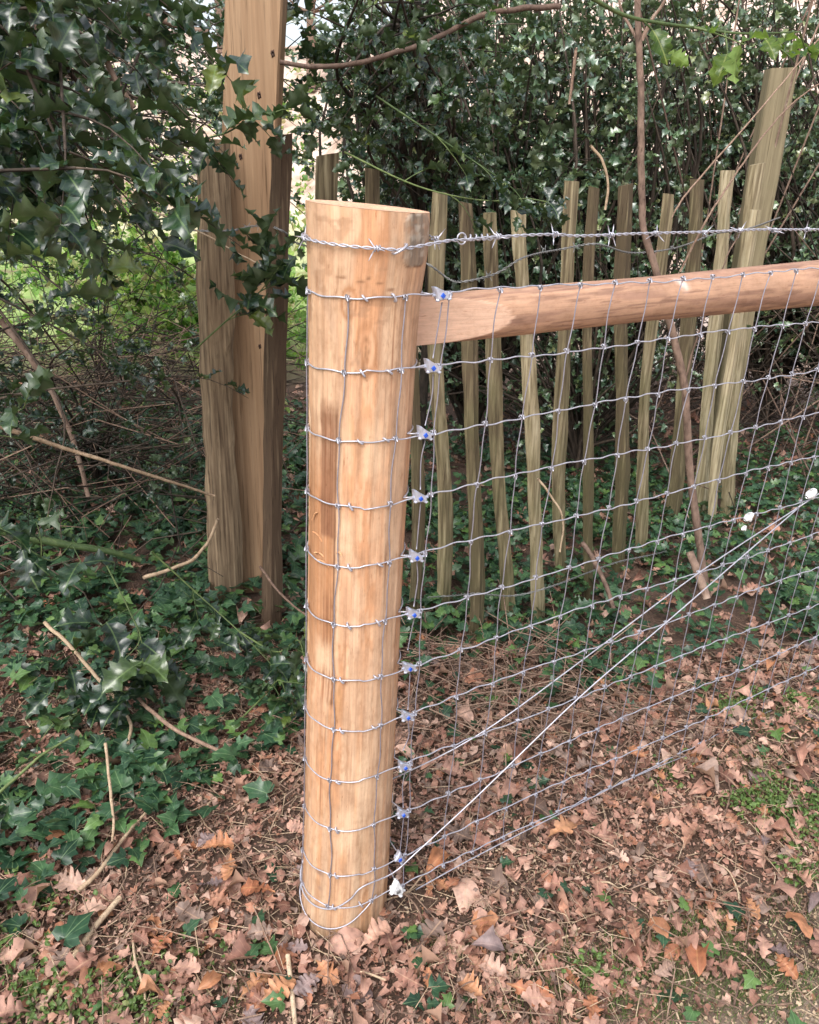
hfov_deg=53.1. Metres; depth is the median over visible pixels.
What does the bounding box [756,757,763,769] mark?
fallen leaf
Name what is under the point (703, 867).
fallen leaf
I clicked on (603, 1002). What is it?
fallen leaf
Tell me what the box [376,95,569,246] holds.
holly sprig
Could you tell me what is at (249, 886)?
fallen leaf
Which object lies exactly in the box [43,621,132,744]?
dead stick
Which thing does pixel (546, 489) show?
dead stick
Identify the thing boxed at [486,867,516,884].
twig
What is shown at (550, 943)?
twig
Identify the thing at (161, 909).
fallen leaf
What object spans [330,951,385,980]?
twig
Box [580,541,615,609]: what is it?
dead stick
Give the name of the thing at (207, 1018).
fallen leaf
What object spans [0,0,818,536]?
undergrowth
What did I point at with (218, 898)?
fallen leaf
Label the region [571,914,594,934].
fallen leaf
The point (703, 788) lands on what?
fallen leaf
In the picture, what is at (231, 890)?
fallen leaf
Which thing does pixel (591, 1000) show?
fallen leaf
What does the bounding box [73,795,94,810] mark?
fallen leaf
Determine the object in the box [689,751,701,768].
fallen leaf
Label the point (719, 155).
bramble cane
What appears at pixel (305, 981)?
fallen leaf
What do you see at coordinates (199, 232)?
dry stalk
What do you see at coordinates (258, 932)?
fallen leaf
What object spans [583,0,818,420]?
holly tree
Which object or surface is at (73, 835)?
ivy leaf
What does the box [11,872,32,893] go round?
fallen leaf
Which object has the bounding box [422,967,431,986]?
fallen leaf
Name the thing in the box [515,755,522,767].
fallen leaf
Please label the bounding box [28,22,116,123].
holly branch
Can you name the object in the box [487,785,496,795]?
fallen leaf
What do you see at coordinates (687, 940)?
fallen leaf
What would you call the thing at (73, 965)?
fallen leaf
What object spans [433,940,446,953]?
fallen leaf
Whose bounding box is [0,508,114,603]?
holly sprig
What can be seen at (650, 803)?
fallen leaf
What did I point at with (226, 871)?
fallen leaf
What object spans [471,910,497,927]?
fallen leaf
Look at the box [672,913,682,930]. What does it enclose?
fallen leaf
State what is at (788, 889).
fallen leaf
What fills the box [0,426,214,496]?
dead stick
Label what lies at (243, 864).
fallen leaf
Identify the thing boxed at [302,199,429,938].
fence post
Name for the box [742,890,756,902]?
fallen leaf
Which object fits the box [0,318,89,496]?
stick
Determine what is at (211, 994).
twig
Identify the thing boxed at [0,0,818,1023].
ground
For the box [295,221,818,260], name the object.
barbed wire
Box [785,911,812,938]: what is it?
fallen leaf
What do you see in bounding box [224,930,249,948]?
fallen leaf
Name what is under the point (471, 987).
fallen leaf
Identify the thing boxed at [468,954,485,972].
fallen leaf
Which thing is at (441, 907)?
fallen leaf
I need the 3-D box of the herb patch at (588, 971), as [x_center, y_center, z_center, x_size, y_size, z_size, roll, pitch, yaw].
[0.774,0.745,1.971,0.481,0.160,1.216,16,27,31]
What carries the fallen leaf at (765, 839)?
on the leaf litter
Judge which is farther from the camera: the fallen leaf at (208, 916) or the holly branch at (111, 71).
the holly branch at (111, 71)
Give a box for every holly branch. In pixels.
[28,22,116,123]
[88,18,135,108]
[146,13,208,32]
[279,3,560,69]
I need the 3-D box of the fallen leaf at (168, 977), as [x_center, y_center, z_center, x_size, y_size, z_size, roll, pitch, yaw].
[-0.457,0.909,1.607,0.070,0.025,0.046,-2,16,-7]
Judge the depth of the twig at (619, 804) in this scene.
2.11 m
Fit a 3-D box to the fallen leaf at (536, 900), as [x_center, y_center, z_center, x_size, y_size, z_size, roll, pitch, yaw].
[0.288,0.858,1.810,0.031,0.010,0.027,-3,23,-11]
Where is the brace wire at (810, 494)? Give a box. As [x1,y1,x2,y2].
[299,488,818,929]
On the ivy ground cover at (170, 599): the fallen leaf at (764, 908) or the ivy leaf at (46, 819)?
the ivy leaf at (46, 819)
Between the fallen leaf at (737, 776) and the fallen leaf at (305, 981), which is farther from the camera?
the fallen leaf at (737, 776)
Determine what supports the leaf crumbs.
on the ground at (652, 614)
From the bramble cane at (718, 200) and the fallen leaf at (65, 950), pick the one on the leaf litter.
the fallen leaf at (65, 950)
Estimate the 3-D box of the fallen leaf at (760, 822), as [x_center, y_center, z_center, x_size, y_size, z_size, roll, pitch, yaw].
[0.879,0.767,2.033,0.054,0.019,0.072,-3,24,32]
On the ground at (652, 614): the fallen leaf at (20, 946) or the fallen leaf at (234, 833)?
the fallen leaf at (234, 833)
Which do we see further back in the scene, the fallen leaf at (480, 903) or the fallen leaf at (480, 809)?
the fallen leaf at (480, 809)
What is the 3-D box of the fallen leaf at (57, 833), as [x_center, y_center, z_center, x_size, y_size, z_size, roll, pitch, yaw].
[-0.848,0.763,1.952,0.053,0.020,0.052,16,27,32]
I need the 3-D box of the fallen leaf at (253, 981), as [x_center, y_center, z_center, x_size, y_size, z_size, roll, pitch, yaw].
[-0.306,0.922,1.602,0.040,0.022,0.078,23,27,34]
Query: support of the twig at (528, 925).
on the ground at (652, 614)
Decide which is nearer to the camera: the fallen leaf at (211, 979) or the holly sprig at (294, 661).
the fallen leaf at (211, 979)
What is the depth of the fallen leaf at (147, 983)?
1.58 m
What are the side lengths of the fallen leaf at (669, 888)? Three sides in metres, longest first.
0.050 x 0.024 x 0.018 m
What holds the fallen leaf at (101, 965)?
on the leaf litter
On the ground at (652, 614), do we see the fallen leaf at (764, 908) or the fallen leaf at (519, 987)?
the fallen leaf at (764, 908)
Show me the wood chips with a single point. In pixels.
(799, 1002)
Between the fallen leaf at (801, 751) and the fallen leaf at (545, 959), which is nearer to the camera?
the fallen leaf at (545, 959)
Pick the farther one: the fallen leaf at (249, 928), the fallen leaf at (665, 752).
the fallen leaf at (665, 752)
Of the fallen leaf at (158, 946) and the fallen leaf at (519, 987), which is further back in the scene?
the fallen leaf at (158, 946)
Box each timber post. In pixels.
[222,0,287,592]
[709,67,797,491]
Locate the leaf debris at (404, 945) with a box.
[0,717,818,1023]
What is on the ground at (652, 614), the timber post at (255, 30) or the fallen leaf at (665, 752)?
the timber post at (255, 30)
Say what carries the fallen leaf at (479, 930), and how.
on the leaf litter
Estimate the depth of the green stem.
2.04 m
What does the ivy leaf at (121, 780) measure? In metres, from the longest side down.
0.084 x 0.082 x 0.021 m
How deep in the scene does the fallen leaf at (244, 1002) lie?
1.58 m
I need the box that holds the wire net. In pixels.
[300,267,818,908]
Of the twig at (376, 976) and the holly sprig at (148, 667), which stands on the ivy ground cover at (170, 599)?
the holly sprig at (148, 667)
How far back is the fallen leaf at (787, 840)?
1.98 m
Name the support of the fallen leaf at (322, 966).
on the leaf debris at (404, 945)
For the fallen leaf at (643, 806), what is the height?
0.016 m
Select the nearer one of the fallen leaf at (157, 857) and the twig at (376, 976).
the twig at (376, 976)
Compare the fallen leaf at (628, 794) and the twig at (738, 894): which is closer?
the twig at (738, 894)
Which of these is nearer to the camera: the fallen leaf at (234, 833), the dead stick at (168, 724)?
the fallen leaf at (234, 833)
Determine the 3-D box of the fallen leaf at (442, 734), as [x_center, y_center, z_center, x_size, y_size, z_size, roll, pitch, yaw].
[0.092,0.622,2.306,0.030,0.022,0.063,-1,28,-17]
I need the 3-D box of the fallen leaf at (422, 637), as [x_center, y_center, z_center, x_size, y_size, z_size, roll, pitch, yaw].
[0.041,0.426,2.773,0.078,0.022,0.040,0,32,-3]
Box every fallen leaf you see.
[0,944,19,965]
[9,846,14,855]
[10,937,39,962]
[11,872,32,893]
[30,842,41,854]
[33,967,56,994]
[37,928,49,943]
[38,948,55,962]
[39,933,59,954]
[45,829,65,839]
[51,947,68,967]
[52,949,108,987]
[55,1014,73,1023]
[70,909,83,915]
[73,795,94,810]
[77,985,100,1003]
[84,866,99,879]
[93,965,115,991]
[96,960,105,970]
[97,908,113,922]
[102,961,122,975]
[104,842,115,856]
[107,1009,132,1023]
[136,974,162,995]
[138,928,157,936]
[143,852,161,874]
[145,829,163,841]
[146,914,161,927]
[150,932,172,957]
[155,904,169,925]
[156,1000,170,1018]
[159,971,194,984]
[169,944,181,964]
[173,849,182,859]
[174,900,207,924]
[180,840,204,850]
[191,925,208,935]
[194,993,217,1009]
[196,958,203,969]
[197,832,213,846]
[197,944,217,957]
[198,876,222,885]
[198,909,213,929]
[198,970,221,989]
[200,829,233,849]
[201,1011,223,1023]
[204,888,230,906]
[208,922,226,936]
[209,916,219,932]
[213,876,236,893]
[221,854,236,880]
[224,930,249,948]
[225,883,241,898]
[227,826,243,834]
[232,788,248,804]
[238,970,269,998]
[239,860,247,868]
[241,877,274,895]
[241,996,251,1010]
[241,1004,264,1023]
[244,923,255,940]
[247,918,277,939]
[256,868,269,893]
[259,974,295,1003]
[264,946,278,968]
[271,947,290,970]
[277,938,307,953]
[286,865,302,876]
[293,972,319,996]
[297,985,312,1005]
[316,960,339,985]
[341,953,360,988]
[342,974,372,1004]
[360,917,390,946]
[378,926,404,954]
[412,633,427,639]
[421,754,432,769]
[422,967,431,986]
[425,875,437,893]
[426,846,450,871]
[429,653,440,666]
[432,935,464,959]
[433,663,449,674]
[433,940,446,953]
[435,878,448,890]
[436,727,446,742]
[436,899,446,915]
[443,876,460,895]
[446,670,465,679]
[450,690,464,699]
[455,995,469,1011]
[457,969,485,998]
[463,926,478,940]
[467,925,483,950]
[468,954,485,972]
[471,679,485,685]
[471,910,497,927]
[471,925,504,950]
[472,803,484,816]
[472,894,488,907]
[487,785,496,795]
[488,781,500,799]
[492,888,506,912]
[494,921,513,941]
[507,768,516,778]
[507,978,554,1007]
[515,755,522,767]
[532,895,547,905]
[540,953,561,961]
[540,955,562,971]
[545,814,576,839]
[557,962,578,973]
[563,989,577,1005]
[564,967,579,987]
[569,678,576,691]
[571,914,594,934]
[574,756,593,771]
[577,897,607,918]
[577,992,583,999]
[582,993,603,1019]
[583,780,593,788]
[585,990,610,1015]
[592,880,608,911]
[609,690,626,702]
[615,787,634,799]
[616,711,633,724]
[627,744,645,756]
[631,796,647,809]
[642,892,658,917]
[644,794,654,814]
[647,916,669,937]
[648,767,664,778]
[648,790,659,800]
[652,712,662,718]
[653,880,673,892]
[655,959,673,976]
[657,831,672,839]
[661,746,676,763]
[664,944,680,959]
[672,860,692,877]
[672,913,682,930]
[678,932,698,964]
[679,658,692,668]
[682,675,694,685]
[684,857,698,878]
[685,943,708,976]
[688,777,714,794]
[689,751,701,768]
[691,739,713,756]
[692,860,712,870]
[694,733,704,739]
[695,893,713,905]
[696,883,715,910]
[697,863,712,888]
[703,909,721,928]
[704,954,719,977]
[706,697,718,709]
[714,766,736,786]
[725,912,736,930]
[728,705,747,719]
[728,768,749,785]
[741,919,758,936]
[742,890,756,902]
[745,897,760,919]
[748,770,766,781]
[748,842,768,868]
[752,895,771,913]
[753,813,773,832]
[754,671,769,680]
[755,932,773,957]
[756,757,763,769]
[756,804,769,814]
[761,834,770,844]
[766,653,779,670]
[769,942,797,957]
[771,879,798,898]
[772,681,784,695]
[772,831,790,842]
[773,746,783,756]
[774,696,788,709]
[775,952,798,979]
[785,796,795,807]
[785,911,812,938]
[791,737,807,765]
[793,809,808,830]
[794,765,811,779]
[802,637,818,647]
[803,715,818,725]
[805,708,818,719]
[805,891,818,912]
[809,924,818,954]
[810,755,818,765]
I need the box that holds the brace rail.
[417,260,818,345]
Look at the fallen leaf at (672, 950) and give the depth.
1.70 m
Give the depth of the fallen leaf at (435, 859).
1.87 m
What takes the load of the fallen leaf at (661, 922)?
on the leaf litter
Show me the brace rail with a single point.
(471, 314)
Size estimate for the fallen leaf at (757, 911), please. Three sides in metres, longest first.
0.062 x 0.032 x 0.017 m
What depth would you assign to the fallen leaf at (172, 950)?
1.67 m
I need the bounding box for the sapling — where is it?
[618,0,738,594]
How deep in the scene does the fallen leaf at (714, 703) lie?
2.34 m
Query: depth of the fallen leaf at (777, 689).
2.38 m
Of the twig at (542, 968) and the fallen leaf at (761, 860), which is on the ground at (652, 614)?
the fallen leaf at (761, 860)
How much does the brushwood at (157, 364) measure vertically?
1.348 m
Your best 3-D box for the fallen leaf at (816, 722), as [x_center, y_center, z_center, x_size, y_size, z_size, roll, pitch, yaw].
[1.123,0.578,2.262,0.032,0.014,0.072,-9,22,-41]
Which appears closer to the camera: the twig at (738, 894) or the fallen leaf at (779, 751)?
the twig at (738, 894)
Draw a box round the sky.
[109,0,391,49]
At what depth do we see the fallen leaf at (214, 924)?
1.72 m
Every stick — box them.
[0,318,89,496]
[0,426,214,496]
[0,526,141,561]
[35,896,121,1011]
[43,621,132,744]
[77,788,169,891]
[104,743,114,840]
[126,686,218,750]
[131,930,146,1023]
[142,518,218,579]
[259,565,307,616]
[285,954,296,1023]
[537,478,563,551]
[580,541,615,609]
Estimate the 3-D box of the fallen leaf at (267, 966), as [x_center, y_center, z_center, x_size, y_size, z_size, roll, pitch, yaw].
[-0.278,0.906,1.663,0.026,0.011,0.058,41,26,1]
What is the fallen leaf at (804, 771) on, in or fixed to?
on the ground at (652, 614)
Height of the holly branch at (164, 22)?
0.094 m
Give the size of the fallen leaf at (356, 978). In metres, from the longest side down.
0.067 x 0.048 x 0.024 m
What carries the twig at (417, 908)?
on the ground at (652, 614)
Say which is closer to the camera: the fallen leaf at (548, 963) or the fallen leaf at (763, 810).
the fallen leaf at (548, 963)
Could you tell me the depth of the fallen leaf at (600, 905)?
1.82 m
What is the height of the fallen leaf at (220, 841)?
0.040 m
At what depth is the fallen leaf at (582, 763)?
2.21 m
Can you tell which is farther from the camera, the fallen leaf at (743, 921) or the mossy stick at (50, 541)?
the mossy stick at (50, 541)
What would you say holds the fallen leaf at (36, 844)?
on the ground at (652, 614)
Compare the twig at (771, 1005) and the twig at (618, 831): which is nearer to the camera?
the twig at (771, 1005)
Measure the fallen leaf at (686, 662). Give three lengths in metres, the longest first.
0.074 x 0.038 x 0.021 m
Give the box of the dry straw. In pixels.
[0,628,818,1023]
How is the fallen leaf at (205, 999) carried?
on the leaf litter
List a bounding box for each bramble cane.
[568,48,577,103]
[589,144,608,209]
[655,38,818,255]
[679,83,818,271]
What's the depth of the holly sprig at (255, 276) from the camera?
2.26 m
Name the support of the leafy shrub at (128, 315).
on the ground at (652, 614)
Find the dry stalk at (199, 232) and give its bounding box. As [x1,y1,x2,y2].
[128,199,255,261]
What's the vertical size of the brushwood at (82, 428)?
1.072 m
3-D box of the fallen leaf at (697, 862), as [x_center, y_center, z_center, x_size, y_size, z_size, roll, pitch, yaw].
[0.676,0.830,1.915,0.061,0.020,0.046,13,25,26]
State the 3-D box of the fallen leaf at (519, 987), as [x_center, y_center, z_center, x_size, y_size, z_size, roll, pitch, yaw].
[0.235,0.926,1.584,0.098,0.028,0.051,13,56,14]
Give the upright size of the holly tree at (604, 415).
1.652 m
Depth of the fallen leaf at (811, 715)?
2.30 m
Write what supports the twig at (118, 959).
on the ground at (652, 614)
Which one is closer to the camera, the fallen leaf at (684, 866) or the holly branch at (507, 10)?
the fallen leaf at (684, 866)
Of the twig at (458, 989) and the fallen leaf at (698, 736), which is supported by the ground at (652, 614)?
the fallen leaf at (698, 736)
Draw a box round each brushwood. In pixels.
[0,258,308,643]
[0,301,206,552]
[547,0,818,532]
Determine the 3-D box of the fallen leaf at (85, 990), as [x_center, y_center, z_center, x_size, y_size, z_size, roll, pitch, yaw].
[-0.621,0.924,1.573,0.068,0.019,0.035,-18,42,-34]
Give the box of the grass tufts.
[191,693,818,1023]
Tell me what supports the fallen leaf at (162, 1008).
on the leaf litter
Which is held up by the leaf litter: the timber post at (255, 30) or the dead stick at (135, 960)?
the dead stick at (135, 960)
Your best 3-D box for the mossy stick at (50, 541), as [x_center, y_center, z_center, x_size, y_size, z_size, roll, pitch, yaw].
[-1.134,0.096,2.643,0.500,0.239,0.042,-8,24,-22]
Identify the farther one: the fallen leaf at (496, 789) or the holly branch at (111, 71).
the fallen leaf at (496, 789)
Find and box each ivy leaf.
[7,809,37,829]
[35,771,71,806]
[35,813,61,830]
[52,911,93,947]
[62,829,82,845]
[102,770,132,791]
[104,810,129,833]
[242,776,274,803]
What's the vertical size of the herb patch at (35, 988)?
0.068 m
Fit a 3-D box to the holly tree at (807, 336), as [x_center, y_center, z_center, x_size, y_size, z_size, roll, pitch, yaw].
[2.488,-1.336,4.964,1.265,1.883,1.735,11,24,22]
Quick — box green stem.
[0,737,70,793]
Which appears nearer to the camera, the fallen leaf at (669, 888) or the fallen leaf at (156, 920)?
the fallen leaf at (156, 920)
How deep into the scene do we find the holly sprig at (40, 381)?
1.83 m
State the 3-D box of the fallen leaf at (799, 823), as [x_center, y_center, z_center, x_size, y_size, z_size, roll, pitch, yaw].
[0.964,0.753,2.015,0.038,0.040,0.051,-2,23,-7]
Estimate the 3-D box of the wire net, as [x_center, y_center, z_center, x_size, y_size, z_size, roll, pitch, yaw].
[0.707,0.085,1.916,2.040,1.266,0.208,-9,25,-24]
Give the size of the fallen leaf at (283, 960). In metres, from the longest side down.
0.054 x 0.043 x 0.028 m
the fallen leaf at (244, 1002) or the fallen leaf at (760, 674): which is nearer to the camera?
the fallen leaf at (244, 1002)
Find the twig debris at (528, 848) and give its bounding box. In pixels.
[0,588,818,1023]
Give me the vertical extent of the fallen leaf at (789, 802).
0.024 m
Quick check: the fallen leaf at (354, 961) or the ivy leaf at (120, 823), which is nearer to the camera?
the fallen leaf at (354, 961)
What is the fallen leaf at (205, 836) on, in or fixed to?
on the leaf litter
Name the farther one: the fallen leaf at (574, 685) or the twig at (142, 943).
the fallen leaf at (574, 685)
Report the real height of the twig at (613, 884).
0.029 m
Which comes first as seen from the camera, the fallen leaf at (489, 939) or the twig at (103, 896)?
the fallen leaf at (489, 939)
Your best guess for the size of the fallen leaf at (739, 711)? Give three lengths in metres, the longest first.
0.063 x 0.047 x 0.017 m
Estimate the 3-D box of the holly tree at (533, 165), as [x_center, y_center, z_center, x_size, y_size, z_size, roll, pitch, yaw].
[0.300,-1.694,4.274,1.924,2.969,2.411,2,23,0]
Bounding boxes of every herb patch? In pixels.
[0,856,256,1023]
[553,684,818,993]
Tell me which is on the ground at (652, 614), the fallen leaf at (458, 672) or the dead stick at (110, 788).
the fallen leaf at (458, 672)
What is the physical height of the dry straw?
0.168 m
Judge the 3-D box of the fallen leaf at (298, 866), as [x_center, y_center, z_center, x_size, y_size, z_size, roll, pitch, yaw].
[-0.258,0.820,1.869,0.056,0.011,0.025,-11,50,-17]
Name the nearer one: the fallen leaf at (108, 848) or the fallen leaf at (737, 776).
the fallen leaf at (108, 848)
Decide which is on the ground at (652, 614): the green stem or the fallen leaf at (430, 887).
the fallen leaf at (430, 887)
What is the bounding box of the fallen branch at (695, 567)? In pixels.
[686,551,710,599]
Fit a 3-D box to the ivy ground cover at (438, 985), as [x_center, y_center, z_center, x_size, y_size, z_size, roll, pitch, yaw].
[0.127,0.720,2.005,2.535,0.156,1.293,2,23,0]
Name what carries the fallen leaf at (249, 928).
on the leaf litter
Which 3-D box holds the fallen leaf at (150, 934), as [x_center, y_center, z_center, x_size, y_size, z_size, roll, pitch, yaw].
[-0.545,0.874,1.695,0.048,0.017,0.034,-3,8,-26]
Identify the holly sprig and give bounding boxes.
[0,365,56,447]
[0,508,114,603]
[5,666,157,769]
[53,565,186,730]
[151,551,295,696]
[191,207,307,352]
[209,82,318,158]
[236,665,306,727]
[239,621,307,673]
[344,151,566,236]
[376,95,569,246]
[591,0,818,88]
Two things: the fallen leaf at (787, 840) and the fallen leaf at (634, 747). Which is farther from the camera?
the fallen leaf at (634, 747)
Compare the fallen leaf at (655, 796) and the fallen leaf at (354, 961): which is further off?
the fallen leaf at (655, 796)
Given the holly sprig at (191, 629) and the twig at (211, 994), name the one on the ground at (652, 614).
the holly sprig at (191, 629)
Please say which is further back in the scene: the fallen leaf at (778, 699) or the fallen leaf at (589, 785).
the fallen leaf at (778, 699)
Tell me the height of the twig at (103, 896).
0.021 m
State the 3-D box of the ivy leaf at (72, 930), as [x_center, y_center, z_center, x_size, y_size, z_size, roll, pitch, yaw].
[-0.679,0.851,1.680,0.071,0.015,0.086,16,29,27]
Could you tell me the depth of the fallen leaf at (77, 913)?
1.76 m
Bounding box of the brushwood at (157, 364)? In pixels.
[0,301,206,552]
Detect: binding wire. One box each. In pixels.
[193,217,779,282]
[427,548,673,598]
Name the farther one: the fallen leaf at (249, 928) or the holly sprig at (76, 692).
the holly sprig at (76, 692)
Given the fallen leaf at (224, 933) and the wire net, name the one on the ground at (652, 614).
the fallen leaf at (224, 933)
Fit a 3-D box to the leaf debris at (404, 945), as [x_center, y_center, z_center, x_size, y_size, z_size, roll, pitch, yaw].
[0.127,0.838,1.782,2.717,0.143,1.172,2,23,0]
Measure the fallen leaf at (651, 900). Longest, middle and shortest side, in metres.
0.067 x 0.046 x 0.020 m
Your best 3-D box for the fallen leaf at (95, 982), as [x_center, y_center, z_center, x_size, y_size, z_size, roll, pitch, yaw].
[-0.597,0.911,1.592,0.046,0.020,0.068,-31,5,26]
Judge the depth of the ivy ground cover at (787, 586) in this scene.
3.28 m
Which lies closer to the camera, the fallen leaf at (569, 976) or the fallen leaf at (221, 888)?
the fallen leaf at (569, 976)
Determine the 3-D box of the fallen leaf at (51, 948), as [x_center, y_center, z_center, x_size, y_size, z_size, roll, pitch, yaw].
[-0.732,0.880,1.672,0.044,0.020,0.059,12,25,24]
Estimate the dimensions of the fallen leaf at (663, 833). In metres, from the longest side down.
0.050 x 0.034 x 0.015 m
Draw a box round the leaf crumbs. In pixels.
[0,632,818,1023]
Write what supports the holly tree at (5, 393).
on the ground at (652, 614)
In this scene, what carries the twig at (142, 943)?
on the leaf litter
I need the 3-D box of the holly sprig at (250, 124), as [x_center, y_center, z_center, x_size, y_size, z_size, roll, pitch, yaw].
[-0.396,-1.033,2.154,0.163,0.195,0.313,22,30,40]
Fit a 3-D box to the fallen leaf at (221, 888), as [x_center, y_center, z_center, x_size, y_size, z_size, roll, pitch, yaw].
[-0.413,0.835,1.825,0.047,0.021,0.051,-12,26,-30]
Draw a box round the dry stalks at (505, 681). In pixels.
[280,580,769,799]
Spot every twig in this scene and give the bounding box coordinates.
[99,893,125,901]
[113,940,171,961]
[141,910,150,967]
[195,973,214,1001]
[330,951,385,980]
[387,869,441,900]
[403,892,422,919]
[427,759,479,769]
[451,981,474,995]
[459,842,466,871]
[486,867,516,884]
[524,942,543,969]
[527,923,577,966]
[531,935,568,969]
[598,881,631,888]
[611,811,623,854]
[612,790,628,826]
[677,681,727,691]
[714,862,740,902]
[733,953,756,1005]
[744,1002,792,1015]
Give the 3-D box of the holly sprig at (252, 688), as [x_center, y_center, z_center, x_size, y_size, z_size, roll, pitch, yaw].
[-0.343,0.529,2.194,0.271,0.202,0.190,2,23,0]
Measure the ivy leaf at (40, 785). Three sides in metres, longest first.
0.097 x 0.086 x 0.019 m
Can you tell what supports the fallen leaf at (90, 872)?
on the leaf litter
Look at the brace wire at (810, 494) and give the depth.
1.84 m
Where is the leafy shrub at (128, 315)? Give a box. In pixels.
[21,192,307,412]
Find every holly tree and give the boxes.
[0,0,258,347]
[0,0,296,381]
[0,274,250,551]
[2,0,380,350]
[283,0,570,502]
[289,0,662,444]
[363,158,792,473]
[406,0,818,438]
[441,0,818,340]
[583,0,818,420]
[716,126,818,412]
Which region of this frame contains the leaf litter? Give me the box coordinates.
[0,376,818,1023]
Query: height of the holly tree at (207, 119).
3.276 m
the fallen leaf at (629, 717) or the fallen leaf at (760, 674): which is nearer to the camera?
the fallen leaf at (629, 717)
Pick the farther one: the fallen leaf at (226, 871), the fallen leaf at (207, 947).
the fallen leaf at (226, 871)
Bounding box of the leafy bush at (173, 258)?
[67,224,198,344]
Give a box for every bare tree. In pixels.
[214,0,224,53]
[289,0,340,91]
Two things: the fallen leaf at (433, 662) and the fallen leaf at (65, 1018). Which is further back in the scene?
the fallen leaf at (433, 662)
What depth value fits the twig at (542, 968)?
1.66 m
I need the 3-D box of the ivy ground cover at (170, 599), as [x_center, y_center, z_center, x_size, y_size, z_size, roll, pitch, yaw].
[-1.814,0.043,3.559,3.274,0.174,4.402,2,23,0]
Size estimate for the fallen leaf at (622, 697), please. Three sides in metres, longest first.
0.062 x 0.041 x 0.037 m
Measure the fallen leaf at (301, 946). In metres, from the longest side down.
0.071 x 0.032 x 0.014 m
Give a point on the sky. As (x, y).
(293, 31)
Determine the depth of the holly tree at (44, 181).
1.49 m
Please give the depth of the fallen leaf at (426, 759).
2.21 m
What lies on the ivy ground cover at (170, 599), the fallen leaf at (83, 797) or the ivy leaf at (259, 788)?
the ivy leaf at (259, 788)
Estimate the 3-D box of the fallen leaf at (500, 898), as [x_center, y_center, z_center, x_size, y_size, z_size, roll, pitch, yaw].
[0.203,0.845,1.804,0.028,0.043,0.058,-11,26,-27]
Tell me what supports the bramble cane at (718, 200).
attached to the paling fence
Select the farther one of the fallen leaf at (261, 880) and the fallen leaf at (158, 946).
the fallen leaf at (261, 880)
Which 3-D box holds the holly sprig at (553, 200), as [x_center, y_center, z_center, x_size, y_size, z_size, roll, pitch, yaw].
[0.122,-0.830,2.155,0.582,0.212,0.100,4,23,7]
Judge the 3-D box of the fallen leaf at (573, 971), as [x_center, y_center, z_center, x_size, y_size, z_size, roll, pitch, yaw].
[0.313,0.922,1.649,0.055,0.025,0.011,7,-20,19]
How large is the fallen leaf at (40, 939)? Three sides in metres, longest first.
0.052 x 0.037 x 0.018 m
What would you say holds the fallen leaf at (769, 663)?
on the ground at (652, 614)
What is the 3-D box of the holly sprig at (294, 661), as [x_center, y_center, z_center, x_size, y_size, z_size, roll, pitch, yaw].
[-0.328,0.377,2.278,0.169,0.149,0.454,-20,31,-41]
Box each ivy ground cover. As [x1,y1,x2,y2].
[0,387,308,961]
[0,665,818,1023]
[396,414,818,718]
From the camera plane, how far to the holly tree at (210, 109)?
3.11 m
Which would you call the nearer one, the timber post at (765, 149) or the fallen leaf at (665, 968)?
the fallen leaf at (665, 968)
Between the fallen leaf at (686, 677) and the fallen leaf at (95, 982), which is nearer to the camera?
the fallen leaf at (95, 982)
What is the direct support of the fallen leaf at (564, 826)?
on the leaf litter
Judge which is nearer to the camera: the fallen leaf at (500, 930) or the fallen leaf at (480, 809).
the fallen leaf at (500, 930)
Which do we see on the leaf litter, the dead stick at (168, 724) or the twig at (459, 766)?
the twig at (459, 766)
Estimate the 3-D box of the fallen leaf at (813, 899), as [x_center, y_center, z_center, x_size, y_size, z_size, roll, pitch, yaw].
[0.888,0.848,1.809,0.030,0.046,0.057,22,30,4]
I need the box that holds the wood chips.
[134,751,818,1023]
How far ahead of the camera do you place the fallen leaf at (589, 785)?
2.17 m
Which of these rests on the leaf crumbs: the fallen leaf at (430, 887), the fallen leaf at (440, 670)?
the fallen leaf at (440, 670)
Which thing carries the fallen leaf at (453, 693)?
on the ground at (652, 614)
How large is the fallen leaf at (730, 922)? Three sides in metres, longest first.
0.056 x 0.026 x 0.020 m
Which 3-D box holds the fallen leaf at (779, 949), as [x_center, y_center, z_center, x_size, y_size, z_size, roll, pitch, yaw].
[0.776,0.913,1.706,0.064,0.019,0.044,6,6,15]
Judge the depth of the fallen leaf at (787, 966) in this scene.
1.65 m
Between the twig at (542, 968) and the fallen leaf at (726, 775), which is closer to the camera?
the twig at (542, 968)
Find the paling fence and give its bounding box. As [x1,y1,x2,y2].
[196,133,765,643]
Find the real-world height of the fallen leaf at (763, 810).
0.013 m
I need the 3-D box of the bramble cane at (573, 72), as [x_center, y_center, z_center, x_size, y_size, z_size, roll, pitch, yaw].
[0.512,-1.365,2.567,0.015,0.156,0.010,2,23,0]
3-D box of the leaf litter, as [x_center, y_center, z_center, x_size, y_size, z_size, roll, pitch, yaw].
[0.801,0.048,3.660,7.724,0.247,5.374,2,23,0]
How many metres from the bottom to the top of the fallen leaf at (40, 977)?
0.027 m
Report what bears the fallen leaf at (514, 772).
on the ground at (652, 614)
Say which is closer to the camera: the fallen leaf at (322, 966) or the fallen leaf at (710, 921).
the fallen leaf at (322, 966)
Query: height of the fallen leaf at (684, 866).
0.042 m
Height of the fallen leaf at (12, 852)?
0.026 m
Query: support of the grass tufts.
on the ground at (652, 614)
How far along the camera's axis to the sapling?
2.73 m
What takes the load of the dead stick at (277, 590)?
on the ground at (652, 614)
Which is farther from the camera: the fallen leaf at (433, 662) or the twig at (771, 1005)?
the fallen leaf at (433, 662)
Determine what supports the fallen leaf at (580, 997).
on the ground at (652, 614)

